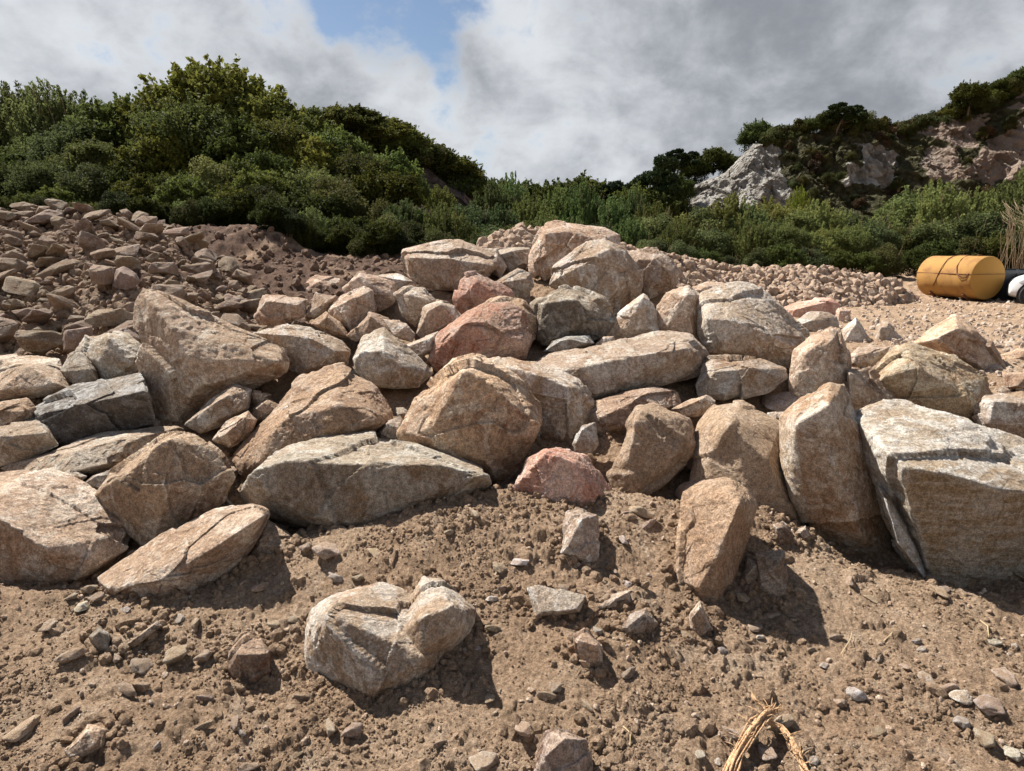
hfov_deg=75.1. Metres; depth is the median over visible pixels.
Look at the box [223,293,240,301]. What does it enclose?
rubble stone
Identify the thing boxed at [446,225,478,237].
tree
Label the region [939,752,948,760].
stone
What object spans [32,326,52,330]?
rubble stone
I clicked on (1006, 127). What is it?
gorse bush
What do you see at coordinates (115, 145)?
tree
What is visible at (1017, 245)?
shrub
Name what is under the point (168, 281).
rubble stone
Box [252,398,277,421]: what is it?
stone
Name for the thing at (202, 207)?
willow shrub
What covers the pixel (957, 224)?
shrub
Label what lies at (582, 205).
willow shrub
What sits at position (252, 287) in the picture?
rubble stone
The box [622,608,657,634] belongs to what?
stone
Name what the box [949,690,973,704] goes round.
stone
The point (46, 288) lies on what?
rubble stone
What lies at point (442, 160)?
tree
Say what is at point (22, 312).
rubble stone
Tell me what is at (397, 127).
tree
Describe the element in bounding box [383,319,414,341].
stone
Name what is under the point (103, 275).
rubble stone
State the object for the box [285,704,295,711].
stone
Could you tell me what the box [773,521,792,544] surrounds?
stone
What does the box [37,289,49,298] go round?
rubble stone
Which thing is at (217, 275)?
rubble stone
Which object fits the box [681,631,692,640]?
stone
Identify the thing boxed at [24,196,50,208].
shrub
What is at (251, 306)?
rubble stone
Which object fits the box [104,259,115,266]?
rubble stone
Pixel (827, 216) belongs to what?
willow shrub
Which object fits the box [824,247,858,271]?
shrub
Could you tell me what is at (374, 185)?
bush
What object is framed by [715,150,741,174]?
tree
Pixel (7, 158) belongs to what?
tree
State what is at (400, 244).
shrub
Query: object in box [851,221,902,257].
shrub
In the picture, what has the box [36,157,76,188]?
tree
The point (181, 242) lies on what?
rubble stone
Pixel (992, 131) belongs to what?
heather bush
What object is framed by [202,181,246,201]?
tree
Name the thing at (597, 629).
stone
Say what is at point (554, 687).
stone
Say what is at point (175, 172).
tree
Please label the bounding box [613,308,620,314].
stone
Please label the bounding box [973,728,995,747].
stone
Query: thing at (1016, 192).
willow shrub
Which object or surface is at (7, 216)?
rubble stone
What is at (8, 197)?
tree
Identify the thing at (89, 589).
stone
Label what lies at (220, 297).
rubble stone
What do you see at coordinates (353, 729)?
stone
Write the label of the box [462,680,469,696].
stone
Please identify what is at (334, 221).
tree
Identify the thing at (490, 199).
willow shrub
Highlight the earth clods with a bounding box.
[91,223,426,324]
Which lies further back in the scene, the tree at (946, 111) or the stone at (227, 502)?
the tree at (946, 111)
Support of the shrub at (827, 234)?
on the ground
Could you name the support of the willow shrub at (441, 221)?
on the ground
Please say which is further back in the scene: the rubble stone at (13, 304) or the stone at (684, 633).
the rubble stone at (13, 304)
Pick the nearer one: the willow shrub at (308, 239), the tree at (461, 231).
the willow shrub at (308, 239)
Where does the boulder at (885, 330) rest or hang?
on the ground
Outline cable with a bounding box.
[933,255,968,285]
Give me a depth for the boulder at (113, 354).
4.56 m
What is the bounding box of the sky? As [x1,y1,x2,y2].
[0,0,1023,187]
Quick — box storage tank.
[916,254,1004,303]
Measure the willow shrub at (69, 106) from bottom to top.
4.393 m
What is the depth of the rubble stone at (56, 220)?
10.93 m
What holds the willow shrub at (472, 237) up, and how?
on the ground
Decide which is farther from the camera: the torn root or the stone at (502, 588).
the stone at (502, 588)
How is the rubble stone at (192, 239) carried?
on the rubble at (85, 296)
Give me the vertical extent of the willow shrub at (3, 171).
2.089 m
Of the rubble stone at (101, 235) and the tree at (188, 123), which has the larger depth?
the tree at (188, 123)
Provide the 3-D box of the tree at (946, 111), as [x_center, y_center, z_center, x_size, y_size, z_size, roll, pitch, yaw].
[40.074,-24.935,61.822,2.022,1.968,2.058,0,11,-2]
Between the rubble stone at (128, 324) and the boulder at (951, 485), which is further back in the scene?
the rubble stone at (128, 324)
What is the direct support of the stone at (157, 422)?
on the ground
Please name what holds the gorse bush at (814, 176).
on the quarry hill at (756, 172)
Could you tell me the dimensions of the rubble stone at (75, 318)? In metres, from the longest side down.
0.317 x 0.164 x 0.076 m
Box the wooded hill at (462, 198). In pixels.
[369,146,475,207]
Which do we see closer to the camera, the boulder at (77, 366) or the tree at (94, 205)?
the boulder at (77, 366)
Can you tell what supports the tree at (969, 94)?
on the quarry hill at (756, 172)
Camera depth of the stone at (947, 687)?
2.34 m
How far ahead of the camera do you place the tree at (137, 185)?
21.42 m
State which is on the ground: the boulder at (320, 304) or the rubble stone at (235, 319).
the boulder at (320, 304)
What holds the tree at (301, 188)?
on the ground
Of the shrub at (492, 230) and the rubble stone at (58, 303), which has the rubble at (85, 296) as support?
the rubble stone at (58, 303)
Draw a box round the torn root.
[722,692,812,770]
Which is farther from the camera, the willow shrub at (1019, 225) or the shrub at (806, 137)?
the shrub at (806, 137)
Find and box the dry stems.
[998,198,1023,268]
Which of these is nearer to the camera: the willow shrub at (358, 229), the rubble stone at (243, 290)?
the rubble stone at (243, 290)
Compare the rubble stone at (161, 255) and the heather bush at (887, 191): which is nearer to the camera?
the rubble stone at (161, 255)
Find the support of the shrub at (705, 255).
on the ground
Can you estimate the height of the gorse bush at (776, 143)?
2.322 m
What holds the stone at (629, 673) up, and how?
on the ground
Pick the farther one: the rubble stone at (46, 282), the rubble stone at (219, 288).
the rubble stone at (219, 288)
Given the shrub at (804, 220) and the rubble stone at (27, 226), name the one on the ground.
the shrub at (804, 220)
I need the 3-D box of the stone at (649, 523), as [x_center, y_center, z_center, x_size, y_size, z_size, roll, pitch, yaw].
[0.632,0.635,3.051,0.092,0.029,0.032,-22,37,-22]
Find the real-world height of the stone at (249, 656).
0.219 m
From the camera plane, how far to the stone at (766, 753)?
2.09 m
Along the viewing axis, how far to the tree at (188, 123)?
24.42 m
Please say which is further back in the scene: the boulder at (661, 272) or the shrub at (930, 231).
the shrub at (930, 231)
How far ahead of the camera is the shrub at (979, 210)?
33.03 m
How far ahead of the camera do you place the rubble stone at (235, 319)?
8.63 m
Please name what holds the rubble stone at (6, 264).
on the rubble at (85, 296)
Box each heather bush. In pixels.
[782,140,793,149]
[807,159,820,171]
[812,133,817,141]
[812,151,825,162]
[851,197,867,207]
[875,130,889,139]
[882,139,891,147]
[882,188,893,195]
[888,125,897,133]
[979,124,995,137]
[979,185,992,194]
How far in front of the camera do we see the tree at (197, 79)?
27.34 m
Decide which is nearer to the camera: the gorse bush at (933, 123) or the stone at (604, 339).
the stone at (604, 339)
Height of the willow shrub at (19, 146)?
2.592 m
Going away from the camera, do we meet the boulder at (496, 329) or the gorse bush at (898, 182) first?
the boulder at (496, 329)
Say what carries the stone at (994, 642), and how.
on the ground
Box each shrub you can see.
[0,77,76,147]
[0,80,32,149]
[0,161,15,196]
[0,193,10,208]
[5,133,36,156]
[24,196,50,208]
[29,87,99,137]
[53,162,112,202]
[95,190,130,215]
[168,197,209,226]
[170,199,185,208]
[188,154,236,200]
[193,196,224,225]
[241,183,283,206]
[247,190,281,225]
[270,207,307,237]
[280,195,299,214]
[288,214,320,249]
[295,205,330,229]
[309,176,370,218]
[314,225,331,252]
[340,221,360,252]
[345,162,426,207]
[346,226,383,256]
[365,197,400,221]
[370,212,402,226]
[376,198,423,227]
[385,229,418,254]
[402,219,426,244]
[419,226,455,244]
[420,177,431,206]
[420,201,476,239]
[422,184,457,213]
[450,231,481,244]
[451,203,503,232]
[463,233,479,243]
[469,177,515,217]
[472,223,492,235]
[477,225,499,238]
[484,202,520,228]
[497,170,528,205]
[502,221,534,229]
[511,192,556,226]
[530,211,558,228]
[536,180,574,220]
[559,177,603,224]
[564,215,583,224]
[585,194,632,230]
[590,223,623,241]
[611,215,652,247]
[615,187,650,220]
[631,199,671,224]
[636,209,673,240]
[636,236,668,248]
[640,240,674,253]
[657,217,699,255]
[670,239,699,259]
[671,212,698,229]
[684,206,737,232]
[688,224,731,256]
[697,191,752,234]
[721,228,736,257]
[721,253,747,265]
[724,200,774,235]
[730,219,775,262]
[741,246,773,266]
[758,127,777,145]
[784,185,810,212]
[786,178,801,188]
[790,161,802,172]
[799,175,809,185]
[800,199,847,256]
[800,244,832,267]
[802,134,810,140]
[806,186,819,198]
[822,153,832,161]
[832,206,854,228]
[845,210,901,238]
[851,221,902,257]
[861,110,881,131]
[870,242,909,278]
[871,200,906,228]
[874,203,883,209]
[891,225,922,254]
[894,177,976,232]
[898,216,958,257]
[926,110,953,124]
[945,217,971,238]
[949,235,992,255]
[953,210,1008,242]
[954,190,982,218]
[961,113,974,122]
[968,186,999,212]
[969,209,1023,239]
[978,96,1003,112]
[984,166,1023,220]
[998,232,1023,268]
[1008,212,1023,237]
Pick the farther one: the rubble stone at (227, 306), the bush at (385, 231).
the bush at (385, 231)
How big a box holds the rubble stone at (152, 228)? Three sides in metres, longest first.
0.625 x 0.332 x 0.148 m
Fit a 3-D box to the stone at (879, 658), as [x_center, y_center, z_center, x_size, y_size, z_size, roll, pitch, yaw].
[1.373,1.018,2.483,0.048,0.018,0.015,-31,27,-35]
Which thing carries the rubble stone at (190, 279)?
on the rubble at (85, 296)
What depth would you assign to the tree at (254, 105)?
26.99 m
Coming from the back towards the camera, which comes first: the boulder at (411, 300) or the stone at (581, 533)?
the boulder at (411, 300)
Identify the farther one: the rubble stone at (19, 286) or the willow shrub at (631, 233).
the willow shrub at (631, 233)
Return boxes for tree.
[0,145,28,163]
[0,152,22,166]
[0,155,74,194]
[1,159,31,179]
[1,197,23,210]
[2,193,14,201]
[11,189,50,202]
[17,115,114,162]
[23,155,55,165]
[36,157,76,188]
[36,183,94,203]
[43,133,119,172]
[52,92,143,145]
[54,125,120,147]
[90,202,102,209]
[91,162,136,202]
[97,89,181,147]
[106,151,168,179]
[108,172,165,198]
[110,121,202,173]
[116,195,169,221]
[119,88,238,159]
[132,53,279,112]
[146,173,183,185]
[150,170,216,205]
[158,202,177,223]
[162,163,198,177]
[190,112,285,162]
[201,152,266,182]
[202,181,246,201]
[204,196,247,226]
[207,83,314,124]
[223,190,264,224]
[226,146,295,181]
[229,166,298,198]
[239,114,317,157]
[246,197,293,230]
[250,112,324,139]
[265,98,342,137]
[271,134,346,173]
[278,177,310,196]
[282,161,350,194]
[282,185,352,220]
[294,105,328,121]
[299,122,383,164]
[306,225,341,252]
[320,222,356,253]
[321,101,364,132]
[325,213,354,227]
[327,144,391,188]
[333,103,388,134]
[344,216,372,228]
[352,132,372,145]
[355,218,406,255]
[357,117,424,151]
[359,145,424,206]
[362,204,378,218]
[364,141,376,152]
[376,129,437,161]
[377,203,428,229]
[421,147,467,179]
[431,155,486,183]
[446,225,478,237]
[455,176,504,204]
[493,177,534,202]
[514,179,544,193]
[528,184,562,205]
[533,177,579,197]
[565,169,612,204]
[601,180,646,204]
[604,181,659,207]
[626,153,680,198]
[645,185,693,219]
[664,148,702,174]
[678,155,716,185]
[679,173,696,202]
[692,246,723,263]
[701,146,729,175]
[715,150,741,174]
[734,117,774,153]
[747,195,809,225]
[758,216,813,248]
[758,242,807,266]
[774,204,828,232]
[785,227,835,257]
[801,116,826,134]
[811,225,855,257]
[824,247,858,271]
[825,102,869,136]
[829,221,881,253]
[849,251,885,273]
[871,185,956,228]
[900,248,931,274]
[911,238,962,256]
[936,106,958,117]
[947,79,992,115]
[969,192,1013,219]
[971,98,987,113]
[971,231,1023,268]
[988,77,1011,92]
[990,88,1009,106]
[1004,91,1019,101]
[1006,67,1023,82]
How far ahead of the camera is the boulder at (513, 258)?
6.53 m
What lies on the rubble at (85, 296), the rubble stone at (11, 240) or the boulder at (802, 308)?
the rubble stone at (11, 240)
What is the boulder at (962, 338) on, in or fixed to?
on the ground
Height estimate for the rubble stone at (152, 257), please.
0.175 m
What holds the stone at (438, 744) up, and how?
on the ground
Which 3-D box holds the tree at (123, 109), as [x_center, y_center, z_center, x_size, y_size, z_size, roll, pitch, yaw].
[-14.617,-9.833,27.464,4.335,4.318,4.457,-5,13,-25]
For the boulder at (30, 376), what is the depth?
4.40 m
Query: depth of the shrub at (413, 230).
17.06 m
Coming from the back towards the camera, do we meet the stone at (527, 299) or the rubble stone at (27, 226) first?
the rubble stone at (27, 226)
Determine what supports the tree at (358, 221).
on the ground
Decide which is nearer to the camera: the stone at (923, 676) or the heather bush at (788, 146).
the stone at (923, 676)
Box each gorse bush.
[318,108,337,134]
[348,113,392,144]
[402,141,448,170]
[445,169,487,196]
[760,128,782,147]
[772,124,794,144]
[783,140,793,147]
[784,124,802,137]
[785,153,797,160]
[792,117,812,133]
[804,146,817,154]
[810,172,821,178]
[814,110,829,131]
[818,147,829,154]
[818,172,835,188]
[820,122,844,134]
[826,136,842,146]
[835,171,846,179]
[844,151,856,159]
[849,194,860,201]
[864,118,888,132]
[871,115,896,132]
[880,132,890,140]
[888,134,896,141]
[890,176,906,191]
[891,119,908,136]
[894,120,913,137]
[898,117,920,132]
[908,114,932,131]
[913,146,923,154]
[928,121,937,126]
[944,100,971,120]
[963,157,972,163]
[974,126,989,138]
[983,187,996,196]
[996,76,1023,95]
[1002,116,1018,125]
[1003,122,1016,133]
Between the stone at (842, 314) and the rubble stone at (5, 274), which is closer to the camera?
the rubble stone at (5, 274)
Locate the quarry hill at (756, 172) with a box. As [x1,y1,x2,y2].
[678,92,1023,220]
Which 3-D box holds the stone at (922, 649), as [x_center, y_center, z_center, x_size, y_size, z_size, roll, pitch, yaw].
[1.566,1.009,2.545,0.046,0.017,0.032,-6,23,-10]
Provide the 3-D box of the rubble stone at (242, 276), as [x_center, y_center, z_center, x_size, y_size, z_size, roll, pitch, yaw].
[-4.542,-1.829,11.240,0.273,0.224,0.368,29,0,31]
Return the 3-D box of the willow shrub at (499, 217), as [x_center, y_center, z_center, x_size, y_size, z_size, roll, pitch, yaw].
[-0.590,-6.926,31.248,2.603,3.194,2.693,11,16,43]
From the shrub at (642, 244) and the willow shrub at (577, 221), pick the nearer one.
the shrub at (642, 244)
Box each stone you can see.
[0,210,15,221]
[0,229,23,238]
[0,257,28,271]
[0,269,16,285]
[0,317,18,327]
[0,323,18,343]
[2,276,40,295]
[2,299,26,309]
[2,715,40,742]
[3,234,23,246]
[5,246,22,251]
[6,250,30,261]
[9,202,37,210]
[11,307,33,316]
[15,211,35,216]
[15,330,63,354]
[17,220,42,231]
[19,732,31,742]
[22,309,53,324]
[24,209,63,224]
[26,244,48,259]
[30,230,41,236]
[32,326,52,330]
[34,257,63,266]
[36,206,49,213]
[36,259,75,278]
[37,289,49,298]
[38,236,56,246]
[38,297,48,301]
[38,618,57,631]
[39,279,53,284]
[39,286,52,291]
[44,199,69,210]
[45,243,65,256]
[46,293,80,312]
[49,285,74,298]
[50,216,64,225]
[54,647,86,663]
[62,327,93,351]
[62,706,80,723]
[63,207,76,213]
[63,724,106,756]
[64,592,77,599]
[65,469,86,480]
[66,231,74,234]
[66,320,91,328]
[67,315,85,321]
[72,202,93,213]
[73,218,94,234]
[74,601,89,611]
[76,231,105,249]
[81,585,98,593]
[83,209,110,221]
[84,262,94,267]
[84,308,133,326]
[86,470,108,489]
[87,592,104,600]
[89,265,114,285]
[89,626,110,650]
[90,248,116,260]
[96,232,108,237]
[99,219,119,228]
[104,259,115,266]
[107,328,139,340]
[109,236,125,244]
[112,266,140,289]
[113,244,139,256]
[113,320,137,332]
[113,653,121,662]
[114,255,142,269]
[117,217,139,231]
[117,682,136,695]
[120,209,132,217]
[120,606,130,612]
[123,302,134,311]
[125,550,135,557]
[128,621,161,646]
[130,211,148,220]
[130,658,153,673]
[131,681,150,692]
[134,215,157,225]
[134,231,158,240]
[139,223,163,233]
[145,252,158,262]
[146,418,159,426]
[148,250,166,258]
[148,262,178,275]
[150,246,166,251]
[151,284,186,300]
[152,276,166,280]
[153,741,160,749]
[157,219,165,224]
[162,644,188,663]
[163,227,188,235]
[165,279,178,284]
[168,284,186,287]
[174,236,188,248]
[175,614,183,623]
[178,259,185,266]
[180,262,217,273]
[184,231,204,244]
[186,275,196,282]
[186,292,198,301]
[190,257,214,266]
[191,617,199,628]
[192,270,212,282]
[193,649,211,661]
[194,248,216,260]
[194,720,212,730]
[195,694,214,700]
[198,238,208,248]
[199,434,214,441]
[210,268,221,279]
[212,411,256,447]
[213,285,226,292]
[215,294,223,301]
[216,301,243,311]
[218,256,239,272]
[220,313,245,325]
[220,497,232,506]
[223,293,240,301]
[227,634,271,683]
[228,280,238,289]
[228,456,238,477]
[230,715,240,731]
[231,269,252,284]
[237,288,247,292]
[237,322,250,331]
[237,762,258,770]
[238,730,245,735]
[239,298,260,313]
[247,285,257,290]
[247,288,264,298]
[248,324,261,330]
[250,390,270,406]
[250,582,269,591]
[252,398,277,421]
[255,325,273,331]
[266,620,279,628]
[274,521,288,528]
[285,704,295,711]
[287,615,300,622]
[290,751,303,757]
[292,694,313,700]
[298,542,311,552]
[311,311,350,339]
[312,541,339,559]
[326,718,337,736]
[328,572,342,582]
[341,722,361,737]
[351,574,364,581]
[367,548,379,558]
[376,273,412,288]
[376,416,402,440]
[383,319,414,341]
[396,407,407,419]
[407,331,437,358]
[433,739,446,748]
[444,529,453,534]
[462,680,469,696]
[469,507,479,518]
[469,751,497,770]
[484,248,506,277]
[485,596,497,601]
[485,625,500,631]
[485,694,494,703]
[493,562,506,572]
[498,585,507,591]
[510,558,528,564]
[515,721,530,736]
[523,293,530,303]
[527,585,585,616]
[534,728,592,770]
[536,691,556,699]
[544,335,593,351]
[549,682,561,692]
[558,584,569,590]
[560,508,599,562]
[572,422,598,453]
[573,628,602,667]
[582,699,593,712]
[593,626,601,633]
[595,336,614,344]
[599,590,631,609]
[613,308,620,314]
[619,535,627,543]
[621,667,635,678]
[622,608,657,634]
[623,580,631,586]
[628,506,655,518]
[630,593,635,600]
[641,518,655,528]
[670,395,714,417]
[674,479,699,499]
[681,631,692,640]
[683,458,692,470]
[688,601,712,635]
[695,750,705,758]
[714,757,721,765]
[718,647,727,653]
[721,725,740,740]
[736,593,749,601]
[736,725,758,743]
[742,556,757,583]
[748,624,762,631]
[755,549,787,596]
[756,635,763,638]
[757,744,777,760]
[760,392,797,411]
[764,613,780,617]
[767,411,783,419]
[767,714,794,731]
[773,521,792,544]
[797,525,810,538]
[809,755,819,764]
[819,662,828,668]
[829,634,843,639]
[833,699,846,707]
[834,287,843,294]
[836,308,850,320]
[846,576,855,586]
[846,687,865,700]
[863,595,878,603]
[871,727,886,735]
[877,654,881,662]
[878,485,926,577]
[898,663,910,669]
[911,638,921,643]
[917,646,927,652]
[917,671,935,685]
[930,584,949,598]
[939,586,950,591]
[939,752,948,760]
[940,683,958,691]
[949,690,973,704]
[953,716,970,728]
[973,694,1005,715]
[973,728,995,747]
[988,638,1002,645]
[991,667,1017,687]
[1002,745,1022,761]
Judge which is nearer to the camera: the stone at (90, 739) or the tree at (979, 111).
the stone at (90, 739)
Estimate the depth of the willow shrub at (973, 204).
33.16 m
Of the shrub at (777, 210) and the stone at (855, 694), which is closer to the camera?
the stone at (855, 694)
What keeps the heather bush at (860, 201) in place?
on the quarry hill at (756, 172)
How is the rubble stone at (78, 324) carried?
on the rubble at (85, 296)
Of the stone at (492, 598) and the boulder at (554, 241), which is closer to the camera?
the stone at (492, 598)
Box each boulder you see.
[0,354,70,399]
[0,398,36,425]
[0,420,58,466]
[0,426,184,477]
[0,468,129,585]
[24,373,154,447]
[60,350,98,383]
[75,330,140,379]
[95,431,235,545]
[97,504,270,596]
[133,289,289,421]
[184,384,251,433]
[232,362,392,479]
[240,430,491,529]
[248,519,291,556]
[253,294,307,325]
[253,323,350,375]
[304,576,475,698]
[306,275,340,289]
[306,292,335,318]
[327,286,376,330]
[342,271,396,312]
[347,311,389,341]
[353,327,432,388]
[393,285,435,326]
[396,353,542,484]
[401,239,499,290]
[416,300,460,337]
[426,302,533,371]
[452,271,514,314]
[480,296,536,341]
[490,356,594,440]
[497,268,533,298]
[498,247,529,272]
[513,447,611,504]
[528,220,620,280]
[530,284,614,345]
[535,330,708,399]
[549,238,643,309]
[587,386,680,433]
[605,293,658,339]
[606,402,696,494]
[627,249,679,298]
[656,285,699,341]
[675,477,757,600]
[689,400,800,522]
[692,281,725,292]
[695,354,787,400]
[696,281,809,367]
[779,382,891,553]
[784,297,839,317]
[788,327,851,398]
[797,311,838,331]
[841,317,869,341]
[845,366,896,409]
[851,346,889,367]
[855,399,1023,588]
[874,321,903,339]
[875,342,992,419]
[913,314,1005,368]
[971,393,1023,437]
[1000,348,1023,360]
[1002,372,1023,389]
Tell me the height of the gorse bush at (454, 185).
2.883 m
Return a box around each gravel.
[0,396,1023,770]
[492,273,1023,392]
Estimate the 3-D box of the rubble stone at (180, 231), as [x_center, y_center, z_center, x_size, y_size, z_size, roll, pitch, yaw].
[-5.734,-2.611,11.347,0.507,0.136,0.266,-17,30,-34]
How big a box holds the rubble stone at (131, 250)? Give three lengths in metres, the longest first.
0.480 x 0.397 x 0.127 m
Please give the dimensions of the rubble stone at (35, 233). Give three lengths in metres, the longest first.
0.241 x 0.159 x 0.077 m
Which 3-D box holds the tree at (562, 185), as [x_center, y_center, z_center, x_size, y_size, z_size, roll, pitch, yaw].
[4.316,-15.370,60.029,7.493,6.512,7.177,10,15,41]
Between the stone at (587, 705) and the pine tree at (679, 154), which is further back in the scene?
the pine tree at (679, 154)
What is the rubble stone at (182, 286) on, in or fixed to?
on the rubble at (85, 296)
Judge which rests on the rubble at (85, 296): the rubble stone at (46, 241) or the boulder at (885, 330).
the rubble stone at (46, 241)
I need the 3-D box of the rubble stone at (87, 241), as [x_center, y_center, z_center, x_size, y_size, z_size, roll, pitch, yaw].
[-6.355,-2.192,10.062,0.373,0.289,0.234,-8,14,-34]
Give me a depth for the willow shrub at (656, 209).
34.53 m
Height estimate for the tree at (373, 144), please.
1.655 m
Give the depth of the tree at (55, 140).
24.72 m
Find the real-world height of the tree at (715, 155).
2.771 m
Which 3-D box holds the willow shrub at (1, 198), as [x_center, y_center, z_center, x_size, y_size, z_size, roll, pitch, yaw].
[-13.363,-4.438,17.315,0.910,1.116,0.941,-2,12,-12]
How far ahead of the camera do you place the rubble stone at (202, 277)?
9.74 m
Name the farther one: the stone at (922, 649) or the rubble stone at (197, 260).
the rubble stone at (197, 260)
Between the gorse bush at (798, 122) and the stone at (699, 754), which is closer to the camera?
the stone at (699, 754)
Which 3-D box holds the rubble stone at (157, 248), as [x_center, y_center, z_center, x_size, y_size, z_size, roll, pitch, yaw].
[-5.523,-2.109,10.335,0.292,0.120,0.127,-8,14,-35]
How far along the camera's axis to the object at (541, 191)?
56.78 m
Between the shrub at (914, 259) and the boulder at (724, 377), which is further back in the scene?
the shrub at (914, 259)
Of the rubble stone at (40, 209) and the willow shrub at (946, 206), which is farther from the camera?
the willow shrub at (946, 206)
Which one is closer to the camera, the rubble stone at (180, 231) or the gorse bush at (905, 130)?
the rubble stone at (180, 231)
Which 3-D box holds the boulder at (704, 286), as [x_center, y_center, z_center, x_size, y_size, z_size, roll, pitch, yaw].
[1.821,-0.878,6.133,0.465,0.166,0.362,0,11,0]
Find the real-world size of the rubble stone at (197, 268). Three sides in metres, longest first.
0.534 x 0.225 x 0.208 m
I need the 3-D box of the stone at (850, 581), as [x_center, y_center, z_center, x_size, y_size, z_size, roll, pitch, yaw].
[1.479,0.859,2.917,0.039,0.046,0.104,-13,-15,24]
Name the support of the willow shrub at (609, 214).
on the ground
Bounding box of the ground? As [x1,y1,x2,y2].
[0,204,1023,770]
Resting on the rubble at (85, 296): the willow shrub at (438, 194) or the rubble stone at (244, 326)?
the rubble stone at (244, 326)
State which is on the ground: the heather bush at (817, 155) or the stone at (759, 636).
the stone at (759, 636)
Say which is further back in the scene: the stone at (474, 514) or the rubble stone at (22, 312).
the rubble stone at (22, 312)
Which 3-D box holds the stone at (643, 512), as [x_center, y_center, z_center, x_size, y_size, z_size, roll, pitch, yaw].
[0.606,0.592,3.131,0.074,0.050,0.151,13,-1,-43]
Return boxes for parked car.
[1006,275,1023,303]
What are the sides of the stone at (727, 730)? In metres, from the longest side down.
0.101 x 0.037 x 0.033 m
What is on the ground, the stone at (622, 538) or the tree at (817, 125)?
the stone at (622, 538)
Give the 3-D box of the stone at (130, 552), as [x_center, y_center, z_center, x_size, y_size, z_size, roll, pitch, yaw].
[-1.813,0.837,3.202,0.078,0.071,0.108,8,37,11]
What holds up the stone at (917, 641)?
on the ground
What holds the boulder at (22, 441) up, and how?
on the ground
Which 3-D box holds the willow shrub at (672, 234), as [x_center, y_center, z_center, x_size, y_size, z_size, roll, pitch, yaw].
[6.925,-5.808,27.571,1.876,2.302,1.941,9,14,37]
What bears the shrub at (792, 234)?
on the ground
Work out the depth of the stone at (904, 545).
3.02 m
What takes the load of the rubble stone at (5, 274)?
on the rubble at (85, 296)
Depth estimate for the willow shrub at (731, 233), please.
27.64 m
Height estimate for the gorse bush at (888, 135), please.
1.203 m
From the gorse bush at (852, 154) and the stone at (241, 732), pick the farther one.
the gorse bush at (852, 154)
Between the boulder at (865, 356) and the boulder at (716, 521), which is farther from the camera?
the boulder at (865, 356)
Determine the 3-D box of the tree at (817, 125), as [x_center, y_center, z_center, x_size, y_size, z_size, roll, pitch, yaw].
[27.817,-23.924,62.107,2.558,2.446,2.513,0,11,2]
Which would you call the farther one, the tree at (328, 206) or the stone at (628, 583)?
the tree at (328, 206)
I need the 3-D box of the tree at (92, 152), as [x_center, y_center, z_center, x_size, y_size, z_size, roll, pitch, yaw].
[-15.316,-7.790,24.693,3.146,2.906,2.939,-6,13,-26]
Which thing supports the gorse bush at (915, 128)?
on the quarry hill at (756, 172)
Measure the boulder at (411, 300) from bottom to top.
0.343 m
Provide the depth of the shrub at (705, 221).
31.84 m
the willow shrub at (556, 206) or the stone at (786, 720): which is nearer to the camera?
the stone at (786, 720)
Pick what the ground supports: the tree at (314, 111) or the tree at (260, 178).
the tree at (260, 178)
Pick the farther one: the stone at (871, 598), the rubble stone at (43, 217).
the rubble stone at (43, 217)
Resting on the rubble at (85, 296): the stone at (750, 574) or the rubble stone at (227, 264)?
the rubble stone at (227, 264)
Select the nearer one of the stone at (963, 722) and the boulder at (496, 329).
the stone at (963, 722)
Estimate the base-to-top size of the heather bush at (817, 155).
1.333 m
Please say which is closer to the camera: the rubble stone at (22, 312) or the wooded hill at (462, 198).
the rubble stone at (22, 312)
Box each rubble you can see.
[0,209,256,365]
[476,222,918,306]
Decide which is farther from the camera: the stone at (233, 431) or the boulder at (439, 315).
the boulder at (439, 315)
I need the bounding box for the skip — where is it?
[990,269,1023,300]
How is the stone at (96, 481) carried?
on the boulder at (58, 526)
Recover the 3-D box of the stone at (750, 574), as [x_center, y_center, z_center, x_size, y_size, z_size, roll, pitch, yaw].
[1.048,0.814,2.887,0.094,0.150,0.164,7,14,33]
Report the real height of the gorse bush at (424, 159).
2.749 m
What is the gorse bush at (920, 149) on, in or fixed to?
on the quarry hill at (756, 172)
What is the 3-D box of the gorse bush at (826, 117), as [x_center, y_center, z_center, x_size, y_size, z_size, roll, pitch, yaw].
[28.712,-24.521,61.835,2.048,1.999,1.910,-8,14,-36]
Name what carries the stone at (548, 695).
on the ground
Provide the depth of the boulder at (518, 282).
5.71 m
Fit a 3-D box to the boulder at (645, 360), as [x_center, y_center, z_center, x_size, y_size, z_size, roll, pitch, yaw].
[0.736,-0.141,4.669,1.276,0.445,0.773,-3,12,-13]
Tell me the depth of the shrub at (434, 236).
16.76 m
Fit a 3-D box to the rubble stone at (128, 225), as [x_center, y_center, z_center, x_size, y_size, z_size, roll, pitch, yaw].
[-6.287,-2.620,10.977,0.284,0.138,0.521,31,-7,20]
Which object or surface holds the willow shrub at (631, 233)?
on the ground
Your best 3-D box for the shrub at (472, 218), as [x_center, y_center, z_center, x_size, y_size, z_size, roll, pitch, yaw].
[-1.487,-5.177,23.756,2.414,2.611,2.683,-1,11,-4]
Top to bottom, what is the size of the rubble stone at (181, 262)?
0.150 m
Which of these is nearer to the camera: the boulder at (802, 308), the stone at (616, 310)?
the stone at (616, 310)
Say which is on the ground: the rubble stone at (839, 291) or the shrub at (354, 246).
the shrub at (354, 246)
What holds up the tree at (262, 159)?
on the ground
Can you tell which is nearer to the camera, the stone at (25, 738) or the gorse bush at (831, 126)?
the stone at (25, 738)

